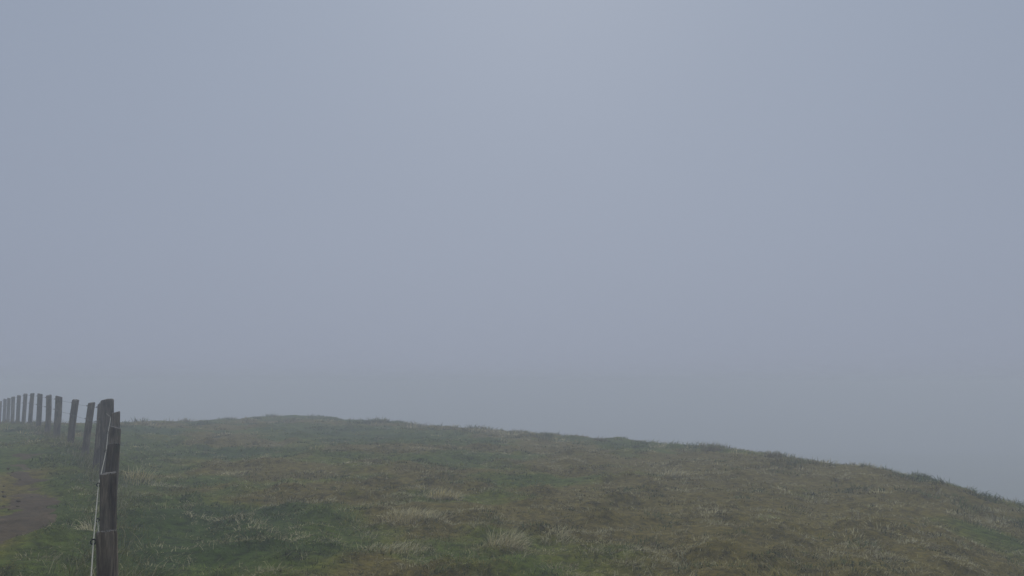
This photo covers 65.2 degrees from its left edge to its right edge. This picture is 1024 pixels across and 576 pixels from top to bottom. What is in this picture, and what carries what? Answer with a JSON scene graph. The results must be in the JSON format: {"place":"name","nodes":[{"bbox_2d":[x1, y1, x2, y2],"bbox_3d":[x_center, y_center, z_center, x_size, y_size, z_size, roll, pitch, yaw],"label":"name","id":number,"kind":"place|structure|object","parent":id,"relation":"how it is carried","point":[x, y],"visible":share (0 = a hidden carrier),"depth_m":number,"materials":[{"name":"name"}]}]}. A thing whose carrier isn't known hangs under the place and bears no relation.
{"place":"outdoors","nodes":[
{"label":"outdoors","id":0,"kind":"place"},
{"bbox_2d":[0,453,60,543],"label":"path","id":1,"kind":"structure","parent":0,"point":[33,515],"depth_m":9.71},
{"bbox_2d":[0,413,1023,575],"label":"ground","id":2,"kind":"structure","parent":0,"point":[1002,476],"depth_m":11.42,"materials":[{"name":"green plant"}]},
{"bbox_2d":[0,393,120,575],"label":"wire fence","id":3,"kind":"object","parent":2,"relation":"on","point":[107,444],"visible":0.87,"depth_m":12.67,"materials":[{"name":"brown wood"}]},
{"bbox_2d":[73,515,98,530],"bbox_3d":[-4.405,2.439,8.257,0.323,0.211,0.364,0,-7,0],"label":"grass tussock","id":4,"kind":"object","parent":2,"relation":"on","point":[83,527],"depth_m":8.25,"materials":[{"name":"beige plant"}]},
{"bbox_2d":[122,465,163,485],"bbox_3d":[-6.042,3.036,13.084,0.675,0.388,0.708,7,-9,-44],"label":"grass tussock","id":5,"kind":"object","parent":2,"relation":"on","point":[135,479],"depth_m":13.08,"materials":[{"name":"plant"}]},
{"bbox_2d":[349,539,430,558],"bbox_3d":[-1.174,2.572,7.958,0.880,0.200,0.924,0,-7,0],"label":"grass tussock","id":6,"kind":"object","parent":2,"relation":"on","point":[398,546],"depth_m":7.97,"materials":[{"name":"plant"}]},
{"bbox_2d":[377,504,451,524],"bbox_3d":[-1.211,2.751,9.798,1.011,0.204,1.014,0,-7,0],"label":"grass tussock","id":7,"kind":"object","parent":2,"relation":"on","point":[409,517],"depth_m":9.73,"materials":[{"name":"plant"}]},
{"bbox_2d":[421,487,467,500],"bbox_3d":[-0.999,2.978,11.603,0.772,0.284,0.778,-4,-8,32],"label":"grass tussock","id":8,"kind":"object","parent":2,"relation":"on","point":[440,495],"depth_m":11.45,"materials":[{"name":"beige plant"}]},
{"bbox_2d":[480,522,535,550],"bbox_3d":[-0.043,2.506,8.066,0.711,0.334,0.664,0,-7,0],"label":"grass tussock","id":9,"kind":"object","parent":2,"relation":"on","point":[510,541],"depth_m":8.07,"materials":[{"name":"beige plant"}]},
{"bbox_2d":[539,525,584,545],"bbox_3d":[0.537,2.675,8.642,0.538,0.215,0.530,4,-8,-29],"label":"grass tussock","id":10,"kind":"object","parent":2,"relation":"on","point":[545,540],"depth_m":8.64,"materials":[{"name":"beige plant"}]},
{"bbox_2d":[592,436,606,441],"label":"grass tussock","id":11,"kind":"object","parent":2,"relation":"on","point":[604,439],"depth_m":25.42,"materials":[{"name":"green plant"}]},
{"bbox_2d":[660,466,690,477],"bbox_3d":[3.094,3.506,15.304,0.785,0.240,0.759,0,-7,0],"label":"grass tussock","id":12,"kind":"object","parent":2,"relation":"on","point":[672,474],"depth_m":15.26,"materials":[{"name":"plant"}]},
{"bbox_2d":[700,441,722,451],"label":"grass tussock","id":13,"kind":"object","parent":2,"relation":"on","point":[711,448],"depth_m":21.38,"materials":[{"name":"green plant"}]},
{"bbox_2d":[759,450,782,457],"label":"grass tussock","id":14,"kind":"object","parent":2,"relation":"on","point":[772,455],"depth_m":19.44,"materials":[{"name":"green plant"}]},
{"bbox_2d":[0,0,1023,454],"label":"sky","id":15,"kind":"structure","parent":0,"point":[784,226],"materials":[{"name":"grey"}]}
]}

